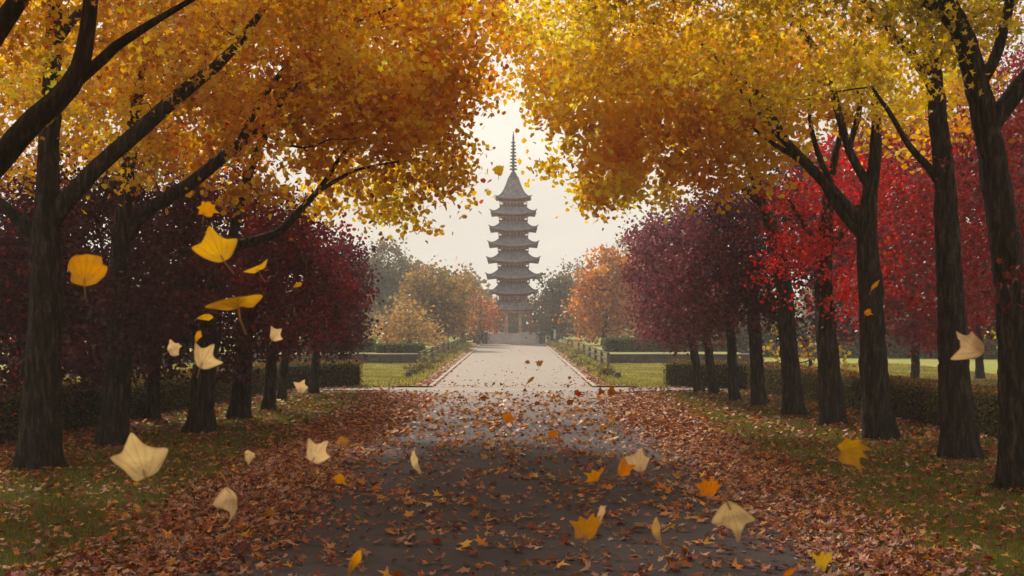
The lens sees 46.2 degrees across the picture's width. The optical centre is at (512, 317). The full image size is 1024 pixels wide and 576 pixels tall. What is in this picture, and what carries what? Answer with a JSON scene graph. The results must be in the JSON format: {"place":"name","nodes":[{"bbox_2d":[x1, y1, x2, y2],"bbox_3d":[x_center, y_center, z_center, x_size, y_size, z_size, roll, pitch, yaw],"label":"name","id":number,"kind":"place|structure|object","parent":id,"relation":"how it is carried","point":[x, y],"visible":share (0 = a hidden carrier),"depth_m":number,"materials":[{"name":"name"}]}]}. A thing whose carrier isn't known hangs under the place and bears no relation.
{"place":"outdoors","nodes":[
{"label":"outdoors","id":0,"kind":"place"},
{"bbox_2d":[68,254,107,298],"bbox_3d":[-1.777,-0.171,5.008,0.160,0.187,0.079,0,0,-15],"label":"falling leaf","id":1,"kind":"object","parent":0,"point":[86,269],"visible":1,"depth_m":5.00,"materials":[{"name":"plant"}]},
{"bbox_2d":[110,433,167,493],"bbox_3d":[-1.317,0.510,4.218,0.198,0.217,0.088,0,0,-13],"label":"falling leaf","id":2,"kind":"object","parent":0,"point":[136,459],"visible":1,"depth_m":4.20,"materials":[{"name":"plant"}]},
{"bbox_2d":[164,339,181,355],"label":"falling leaf","id":3,"kind":"object","parent":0,"point":[173,348],"visible":1,"depth_m":6.00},
{"bbox_2d":[195,331,201,342],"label":"falling leaf","id":4,"kind":"object","parent":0,"point":[198,335],"visible":0.99,"depth_m":6.50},
{"bbox_2d":[0,364,397,386],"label":"lawn","id":5,"kind":"structure","parent":0,"point":[62,367],"depth_m":54.51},
{"bbox_2d":[252,359,363,388],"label":"hedge","id":6,"kind":"object","parent":5,"relation":"on","point":[339,373],"visible":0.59,"depth_m":41.16,"materials":[{"name":"green plant"}]},
{"bbox_2d":[418,341,449,362],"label":"rail fence","id":7,"kind":"object","parent":5,"relation":"on","point":[432,352],"visible":0.7,"depth_m":65.93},
{"bbox_2d":[195,314,212,320],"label":"falling leaf","id":8,"kind":"object","parent":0,"point":[208,317],"visible":1,"depth_m":6.00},
{"bbox_2d":[197,201,218,223],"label":"falling leaf","id":9,"kind":"object","parent":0,"point":[207,209],"visible":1,"depth_m":6.00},
{"bbox_2d":[194,343,222,377],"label":"falling leaf","id":10,"kind":"object","parent":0,"point":[204,358],"visible":1,"depth_m":5.01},
{"bbox_2d":[192,226,237,273],"bbox_3d":[-1.240,-0.281,5.008,0.190,0.199,0.048,0,0,-23],"label":"falling leaf","id":11,"kind":"object","parent":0,"point":[213,246],"visible":1,"depth_m":5.00,"materials":[{"name":"plant"}]},
{"bbox_2d":[213,472,237,524],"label":"falling leaf","id":12,"kind":"object","parent":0,"point":[226,499],"visible":1,"depth_m":4.41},
{"bbox_2d":[205,294,262,334],"bbox_3d":[-1.095,-0.011,4.765,0.231,0.162,0.121,0,0,0],"label":"falling leaf","id":13,"kind":"object","parent":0,"point":[232,303],"visible":1,"depth_m":4.78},
{"bbox_2d":[1,335,471,362],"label":"terrace","id":14,"kind":"structure","parent":0,"point":[452,343],"depth_m":81.33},
{"bbox_2d":[253,337,376,351],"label":"hedge","id":15,"kind":"object","parent":14,"relation":"on","point":[370,348],"visible":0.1,"depth_m":66.97,"materials":[{"name":"green plant"}]},
{"bbox_2d":[285,290,387,342],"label":"broadleaf tree","id":16,"kind":"object","parent":14,"relation":"on","point":[371,315],"visible":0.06,"depth_m":84.01,"materials":[{"name":"green plant"}]},
{"bbox_2d":[356,237,427,337],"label":"broadleaf tree","id":17,"kind":"object","parent":14,"relation":"on","point":[390,283],"visible":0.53,"depth_m":102.86,"materials":[{"name":"green plant"}]},
{"bbox_2d":[374,342,426,352],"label":"hedge","id":18,"kind":"object","parent":14,"relation":"on","point":[402,347],"visible":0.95,"depth_m":65.80,"materials":[{"name":"green plant"}]},
{"bbox_2d":[365,285,459,346],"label":"round bush","id":19,"kind":"object","parent":14,"relation":"on","point":[395,329],"visible":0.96,"depth_m":75.51,"materials":[{"name":"yellow plant"}]},
{"bbox_2d":[389,255,482,341],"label":"broadleaf tree","id":20,"kind":"object","parent":14,"relation":"on","point":[439,291],"visible":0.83,"depth_m":87.04,"materials":[{"name":"orange plant"}]},
{"bbox_2d":[433,257,493,341],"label":"broadleaf tree","id":21,"kind":"object","parent":14,"relation":"on","point":[487,300],"visible":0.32,"depth_m":99.93,"materials":[{"name":"orange plant"}]},
{"bbox_2d":[459,288,512,340],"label":"broadleaf tree","id":22,"kind":"object","parent":14,"relation":"on","point":[489,324],"visible":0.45,"depth_m":105.77,"materials":[{"name":"orange plant"}]},
{"bbox_2d":[241,450,255,464],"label":"falling leaf","id":23,"kind":"object","parent":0,"point":[249,456],"visible":1,"depth_m":6.00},
{"bbox_2d":[243,259,267,281],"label":"falling leaf","id":24,"kind":"object","parent":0,"point":[258,268],"visible":1,"depth_m":5.50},
{"bbox_2d":[269,326,281,344],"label":"falling leaf","id":25,"kind":"object","parent":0,"point":[275,335],"visible":1,"depth_m":6.00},
{"bbox_2d":[293,379,307,395],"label":"falling leaf","id":26,"kind":"object","parent":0,"point":[301,387],"visible":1,"depth_m":6.00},
{"bbox_2d":[307,438,329,471],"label":"falling leaf","id":27,"kind":"object","parent":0,"point":[317,454],"visible":1,"depth_m":5.00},
{"bbox_2d":[332,473,346,485],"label":"falling leaf","id":28,"kind":"object","parent":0,"point":[339,478],"visible":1,"depth_m":6.00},
{"bbox_2d":[335,436,349,450],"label":"falling leaf","id":29,"kind":"object","parent":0,"point":[343,441],"visible":1,"depth_m":6.50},
{"bbox_2d":[348,549,361,575],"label":"falling leaf","id":30,"kind":"object","parent":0,"point":[355,559],"visible":1,"depth_m":4.60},
{"bbox_2d":[411,450,422,477],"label":"falling leaf","id":31,"kind":"object","parent":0,"point":[414,461],"visible":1,"depth_m":5.40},
{"bbox_2d":[492,165,503,179],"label":"falling leaf","id":32,"kind":"object","parent":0,"point":[498,170],"visible":1,"depth_m":7.50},
{"bbox_2d":[502,412,514,421],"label":"falling leaf","id":33,"kind":"object","parent":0,"point":[507,417],"visible":1,"depth_m":7.50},
{"bbox_2d":[294,387,727,392],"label":"cross path","id":34,"kind":"structure","parent":0,"point":[505,389],"depth_m":40.55,"materials":[{"name":"concrete"}]},
{"bbox_2d":[0,325,1023,575],"bbox_3d":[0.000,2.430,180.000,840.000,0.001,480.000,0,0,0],"label":"ground","id":35,"kind":"structure","parent":0,"point":[966,573],"depth_m":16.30,"materials":[{"name":"plant"}]},
{"bbox_2d":[0,148,103,417],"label":"plum tree","id":36,"kind":"object","parent":35,"relation":"on","point":[19,275],"visible":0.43,"depth_m":24.12,"materials":[{"name":"purple plant"}]},
{"bbox_2d":[0,222,192,386],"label":"plum tree","id":37,"kind":"object","parent":35,"relation":"on","point":[66,358],"depth_m":39.18,"materials":[{"name":"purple plant"}]},
{"bbox_2d":[0,363,279,443],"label":"hedge","id":38,"kind":"object","parent":35,"relation":"on","point":[172,397],"visible":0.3,"depth_m":26.43,"materials":[{"name":"green plant"}]},
{"bbox_2d":[0,145,284,420],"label":"plum tree","id":39,"kind":"object","parent":35,"relation":"on","point":[147,296],"visible":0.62,"depth_m":24.89,"materials":[{"name":"purple plant"}]},
{"bbox_2d":[0,0,437,177],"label":"maple tree","id":40,"kind":"object","parent":35,"relation":"on","point":[22,132],"visible":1,"depth_m":12.68,"materials":[{"name":"orange plant"}]},
{"bbox_2d":[97,116,362,420],"bbox_3d":[-6.383,-1.259,27.913,5.968,7.461,10.408,0,0,-26],"label":"plum tree","id":41,"kind":"object","parent":35,"relation":"on","point":[279,257],"visible":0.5,"depth_m":27.30,"materials":[{"name":"purple plant"}]},
{"bbox_2d":[0,0,522,472],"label":"maple tree","id":42,"kind":"object","parent":35,"relation":"on","point":[40,438],"visible":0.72,"depth_m":19.12,"materials":[{"name":"orange plant"}]},
{"bbox_2d":[0,0,538,448],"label":"maple tree","id":43,"kind":"object","parent":35,"relation":"on","point":[113,428],"visible":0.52,"depth_m":22.87,"materials":[{"name":"orange plant"}]},
{"bbox_2d":[163,353,417,363],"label":"retaining wall","id":44,"kind":"structure","parent":35,"relation":"on","point":[402,358],"depth_m":61.65,"materials":[{"name":"stone"}]},
{"bbox_2d":[234,215,379,409],"bbox_3d":[-5.229,-0.220,31.354,3.803,5.412,5.463,0,0,0],"label":"plum tree","id":45,"kind":"object","parent":35,"relation":"on","point":[324,307],"visible":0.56,"depth_m":30.89,"materials":[{"name":"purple plant"}]},
{"bbox_2d":[287,250,383,393],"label":"plum tree","id":46,"kind":"object","parent":35,"relation":"on","point":[314,385],"visible":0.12,"depth_m":37.76,"materials":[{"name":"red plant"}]},
{"bbox_2d":[276,234,398,400],"bbox_3d":[-5.181,-0.018,35.100,3.298,5.036,4.765,0,0,23],"label":"plum tree","id":47,"kind":"object","parent":35,"relation":"on","point":[282,384],"visible":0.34,"depth_m":34.94,"materials":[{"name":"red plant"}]},
{"bbox_2d":[181,0,542,434],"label":"maple tree","id":48,"kind":"object","parent":35,"relation":"on","point":[201,415],"visible":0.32,"depth_m":25.82,"materials":[{"name":"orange plant"}]},
{"bbox_2d":[394,343,478,385],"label":"verge","id":49,"kind":"structure","parent":35,"relation":"on","point":[471,349],"depth_m":60.13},
{"bbox_2d":[403,360,429,374],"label":"shrub","id":50,"kind":"object","parent":49,"relation":"on","point":[417,368],"visible":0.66,"depth_m":48.43,"materials":[{"name":"green plant"}]},
{"bbox_2d":[415,357,438,369],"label":"shrub","id":51,"kind":"object","parent":49,"relation":"on","point":[429,365],"visible":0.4,"depth_m":52.83,"materials":[{"name":"green plant"}]},
{"bbox_2d":[423,354,446,364],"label":"shrub","id":52,"kind":"object","parent":49,"relation":"on","point":[438,359],"visible":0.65,"depth_m":59.31,"materials":[{"name":"green plant"}]},
{"bbox_2d":[431,348,449,359],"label":"shrub","id":53,"kind":"object","parent":49,"relation":"on","point":[442,355],"visible":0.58,"depth_m":64.72,"materials":[{"name":"green plant"}]},
{"bbox_2d":[445,347,459,353],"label":"shrub","id":54,"kind":"object","parent":49,"relation":"on","point":[452,350],"visible":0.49,"depth_m":75.14,"materials":[{"name":"green plant"}]},
{"bbox_2d":[455,319,489,342],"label":"round bush","id":55,"kind":"object","parent":49,"relation":"on","point":[476,338],"visible":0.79,"depth_m":97.89,"materials":[{"name":"green plant"}]},
{"bbox_2d":[428,343,481,386],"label":"kerb","id":56,"kind":"structure","parent":35,"relation":"on","point":[448,371],"depth_m":55.11,"materials":[{"name":"concrete"}]},
{"bbox_2d":[88,391,917,575],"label":"asphalt avenue","id":57,"kind":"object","parent":35,"relation":"on","point":[385,549],"visible":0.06,"depth_m":14.41,"materials":[{"name":"asphalt"}]},
{"bbox_2d":[0,433,1023,575],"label":"fallen leaves","id":58,"kind":"object","parent":35,"relation":"on","point":[286,465],"visible":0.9,"depth_m":15.00,"materials":[{"name":"brown plant"}]},
{"bbox_2d":[481,132,545,343],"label":"pagoda","id":59,"kind":"object","parent":35,"relation":"on","point":[512,274],"visible":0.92,"depth_m":110.53,"materials":[{"name":"stone"}]},
{"bbox_2d":[63,385,983,437],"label":"fallen leaves","id":60,"kind":"object","parent":35,"relation":"on","point":[650,413],"visible":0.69,"depth_m":28.47,"materials":[{"name":"brown plant"}]},
{"bbox_2d":[95,260,988,338],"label":"wood","id":61,"kind":"object","parent":35,"relation":"on","point":[514,318],"visible":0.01,"depth_m":134.54,"materials":[{"name":"green plant"}]},
{"bbox_2d":[543,343,596,386],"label":"kerb","id":62,"kind":"structure","parent":35,"relation":"on","point":[576,370],"depth_m":55.79,"materials":[{"name":"concrete"}]},
{"bbox_2d":[545,343,632,385],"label":"verge","id":63,"kind":"structure","parent":35,"relation":"on","point":[566,357],"depth_m":60.13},
{"bbox_2d":[567,350,578,358],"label":"shrub","id":64,"kind":"object","parent":63,"relation":"on","point":[572,355],"visible":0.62,"depth_m":67.48,"materials":[{"name":"green plant"}]},
{"bbox_2d":[572,347,587,354],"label":"shrub","id":65,"kind":"object","parent":63,"relation":"on","point":[580,352],"visible":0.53,"depth_m":73.65,"materials":[{"name":"green plant"}]},
{"bbox_2d":[572,355,588,361],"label":"shrub","id":66,"kind":"object","parent":63,"relation":"on","point":[579,359],"visible":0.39,"depth_m":63.07,"materials":[{"name":"green plant"}]},
{"bbox_2d":[571,360,593,365],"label":"shrub","id":67,"kind":"object","parent":63,"relation":"on","point":[579,363],"visible":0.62,"depth_m":57.84,"materials":[{"name":"green plant"}]},
{"bbox_2d":[586,364,601,371],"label":"shrub","id":68,"kind":"object","parent":63,"relation":"on","point":[594,366],"visible":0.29,"depth_m":51.32,"materials":[{"name":"green plant"}]},
{"bbox_2d":[597,361,615,377],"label":"shrub","id":69,"kind":"object","parent":63,"relation":"on","point":[605,366],"visible":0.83,"depth_m":46.82,"materials":[{"name":"green plant"}]},
{"bbox_2d":[287,345,996,391],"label":"fallen leaves","id":70,"kind":"object","parent":35,"relation":"on","point":[598,381],"visible":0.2,"depth_m":43.92,"materials":[{"name":"orange plant"}]},
{"bbox_2d":[487,0,810,415],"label":"maple tree","id":71,"kind":"object","parent":35,"relation":"on","point":[793,402],"visible":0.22,"depth_m":28.16,"materials":[{"name":"yellow plant"}]},
{"bbox_2d":[610,210,713,391],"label":"plum tree","id":72,"kind":"object","parent":35,"relation":"on","point":[632,275],"visible":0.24,"depth_m":39.27,"materials":[{"name":"purple plant"}]},
{"bbox_2d":[610,353,749,363],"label":"retaining wall","id":73,"kind":"structure","parent":35,"relation":"on","point":[642,358],"depth_m":61.65,"materials":[{"name":"stone"}]},
{"bbox_2d":[620,196,743,394],"bbox_3d":[5.245,-0.655,36.946,3.824,6.274,5.212,0,0,0],"label":"plum tree","id":74,"kind":"object","parent":35,"relation":"on","point":[712,380],"visible":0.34,"depth_m":36.70,"materials":[{"name":"purple plant"}]},
{"bbox_2d":[644,183,776,400],"bbox_3d":[5.522,-0.729,33.819,3.853,6.409,4.946,0,0,0],"label":"plum tree","id":75,"kind":"object","parent":35,"relation":"on","point":[733,387],"visible":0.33,"depth_m":33.68,"materials":[{"name":"purple plant"}]},
{"bbox_2d":[477,0,1018,461],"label":"maple tree","id":76,"kind":"object","parent":35,"relation":"on","point":[959,436],"visible":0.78,"depth_m":20.42,"materials":[{"name":"yellow plant"}]},
{"bbox_2d":[667,151,853,406],"bbox_3d":[6.712,-1.254,31.938,5.098,7.442,6.438,0,0,0],"label":"plum tree","id":77,"kind":"object","parent":35,"relation":"on","point":[750,241],"visible":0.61,"depth_m":31.26,"materials":[{"name":"purple plant"}]},
{"bbox_2d":[505,0,1021,441],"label":"maple tree","id":78,"kind":"object","parent":35,"relation":"on","point":[878,419],"visible":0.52,"depth_m":23.99,"materials":[{"name":"yellow plant"}]},
{"bbox_2d":[567,0,1023,494],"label":"maple tree","id":79,"kind":"object","parent":35,"relation":"on","point":[989,115],"visible":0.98,"depth_m":16.61,"materials":[{"name":"yellow plant"}]},
{"bbox_2d":[725,113,932,426],"bbox_3d":[7.011,-1.345,26.802,5.059,7.696,3.782,0,0,-42],"label":"maple tree","id":80,"kind":"object","parent":35,"relation":"on","point":[823,247],"visible":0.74,"depth_m":26.85,"materials":[{"name":"red plant"}]},
{"bbox_2d":[722,324,997,358],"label":"hedge","id":81,"kind":"object","parent":35,"relation":"on","point":[742,343],"visible":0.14,"depth_m":71.14,"materials":[{"name":"green plant"}]},
{"bbox_2d":[745,361,998,438],"bbox_3d":[9.445,1.903,29.187,1.434,1.050,20.735,0,0,-6],"label":"hedge","id":82,"kind":"object","parent":35,"relation":"on","point":[914,399],"visible":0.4,"depth_m":27.79,"materials":[{"name":"green plant"}]},
{"bbox_2d":[817,0,1023,345],"bbox_3d":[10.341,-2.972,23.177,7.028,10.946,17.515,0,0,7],"label":"maple tree","id":83,"kind":"object","parent":35,"relation":"on","point":[981,239],"visible":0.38,"depth_m":26.79,"materials":[{"name":"red plant"}]},
{"bbox_2d":[0,0,1023,324],"label":"sky","id":84,"kind":"structure","parent":0,"point":[569,235],"materials":[{"name":"white"}]},
{"bbox_2d":[434,344,591,386],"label":"pale path","id":85,"kind":"structure","parent":0,"point":[494,361],"depth_m":55.31,"materials":[{"name":"concrete"}]},
{"bbox_2d":[546,429,558,438],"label":"falling leaf","id":86,"kind":"object","parent":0,"point":[553,434],"visible":1,"depth_m":7.50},
{"bbox_2d":[569,513,603,552],"bbox_3d":[0.295,0.825,4.594,0.141,0.164,0.083,0,0,-14],"label":"falling leaf","id":87,"kind":"object","parent":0,"point":[586,528],"visible":1,"depth_m":4.60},
{"bbox_2d":[583,466,604,488],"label":"falling leaf","id":88,"kind":"object","parent":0,"point":[594,475],"visible":1,"depth_m":5.40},
{"bbox_2d":[597,505,606,527],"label":"falling leaf","id":89,"kind":"object","parent":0,"point":[601,512],"visible":0.91,"depth_m":4.70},
{"bbox_2d":[608,386,616,397],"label":"falling leaf","id":90,"kind":"object","parent":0,"point":[611,391],"visible":1,"depth_m":9.00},
{"bbox_2d":[613,456,634,477],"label":"falling leaf","id":91,"kind":"object","parent":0,"point":[624,468],"visible":1,"depth_m":5.00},
{"bbox_2d":[625,449,649,480],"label":"falling leaf","id":92,"kind":"object","parent":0,"point":[639,459],"visible":0.97,"depth_m":5.20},
{"bbox_2d":[557,335,737,362],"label":"terrace","id":93,"kind":"structure","parent":0,"point":[566,340],"depth_m":79.25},
{"bbox_2d":[522,268,587,340],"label":"broadleaf tree","id":94,"kind":"object","parent":93,"relation":"on","point":[552,299],"visible":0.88,"depth_m":103.40,"materials":[{"name":"green plant"}]},
{"bbox_2d":[542,255,591,336],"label":"broadleaf tree","id":95,"kind":"object","parent":93,"relation":"on","point":[567,276],"visible":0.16,"depth_m":121.64,"materials":[{"name":"green plant"}]},
{"bbox_2d":[552,244,646,344],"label":"broadleaf tree","id":96,"kind":"object","parent":93,"relation":"on","point":[599,320],"visible":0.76,"depth_m":83.13,"materials":[{"name":"orange plant"}]},
{"bbox_2d":[606,234,670,337],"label":"broadleaf tree","id":97,"kind":"object","parent":93,"relation":"on","point":[625,249],"visible":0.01,"depth_m":93.85,"materials":[{"name":"orange plant"}]},
{"bbox_2d":[602,336,681,351],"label":"hedge","id":98,"kind":"object","parent":93,"relation":"on","point":[618,344],"visible":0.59,"depth_m":67.95,"materials":[{"name":"green plant"}]},
{"bbox_2d":[681,340,726,351],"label":"hedge","id":99,"kind":"object","parent":93,"relation":"on","point":[714,343],"visible":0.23,"depth_m":68.45,"materials":[{"name":"green plant"}]},
{"bbox_2d":[652,517,663,549],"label":"falling leaf","id":100,"kind":"object","parent":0,"point":[656,527],"visible":1,"depth_m":4.60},
{"bbox_2d":[694,476,721,508],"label":"falling leaf","id":101,"kind":"object","parent":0,"point":[708,488],"visible":1,"depth_m":4.80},
{"bbox_2d":[711,491,754,541],"bbox_3d":[0.828,0.742,4.484,0.166,0.186,0.042,0,0,23],"label":"falling leaf","id":102,"kind":"object","parent":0,"point":[734,518],"visible":1,"depth_m":4.50,"materials":[{"name":"plant"}]},
{"bbox_2d":[783,568,796,575],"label":"falling leaf","id":103,"kind":"object","parent":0,"point":[790,571],"visible":1,"depth_m":4.60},
{"bbox_2d":[622,357,997,386],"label":"lawn","id":104,"kind":"structure","parent":0,"point":[991,366],"depth_m":65.06,"materials":[{"name":"plant"}]},
{"bbox_2d":[578,342,609,367],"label":"rail fence","id":105,"kind":"object","parent":104,"relation":"on","point":[596,354],"visible":0.8,"depth_m":64.43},
{"bbox_2d":[662,358,773,389],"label":"hedge","id":106,"kind":"object","parent":104,"relation":"on","point":[677,373],"visible":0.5,"depth_m":41.23,"materials":[{"name":"green plant"}]},
{"bbox_2d":[738,323,858,369],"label":"round bush","id":107,"kind":"object","parent":104,"relation":"on","point":[805,350],"visible":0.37,"depth_m":46.92,"materials":[{"name":"green plant"}]},
{"bbox_2d":[792,94,1023,378],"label":"tree","id":108,"kind":"object","parent":104,"relation":"on","point":[979,368],"visible":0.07,"depth_m":45.27,"materials":[{"name":"plant"}]},
{"bbox_2d":[973,304,997,348],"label":"broadleaf tree","id":109,"kind":"object","parent":104,"relation":"on","point":[994,332],"visible":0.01,"depth_m":50.27,"materials":[{"name":"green plant"}]},
{"bbox_2d":[809,552,832,575],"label":"falling leaf","id":110,"kind":"object","parent":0,"point":[822,560],"visible":1,"depth_m":4.50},
{"bbox_2d":[826,438,870,470],"bbox_3d":[1.364,0.554,4.878,0.175,0.139,0.064,0,0,11],"label":"falling leaf","id":111,"kind":"object","parent":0,"point":[851,452],"visible":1,"depth_m":4.89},
{"bbox_2d":[864,309,872,316],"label":"falling leaf","id":112,"kind":"object","parent":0,"point":[867,312],"visible":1,"depth_m":8.00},
{"bbox_2d":[869,280,879,294],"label":"falling leaf","id":113,"kind":"object","parent":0,"point":[875,284],"visible":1,"depth_m":7.00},
{"bbox_2d":[950,331,994,359],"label":"falling leaf","id":114,"kind":"object","parent":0,"point":[971,345],"visible":1,"depth_m":4.80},
{"label":"leafy ground","id":115,"kind":"structure","parent":0,"visible":0},
{"bbox_2d":[774,117,994,378],"bbox_3d":[13.039,-2.303,42.011,6.691,9.618,9.273,0,0,-27],"label":"maple tree","id":116,"kind":"object","parent":115,"relation":"on","point":[909,337],"visible":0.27,"depth_m":39.80,"materials":[{"name":"red plant"}]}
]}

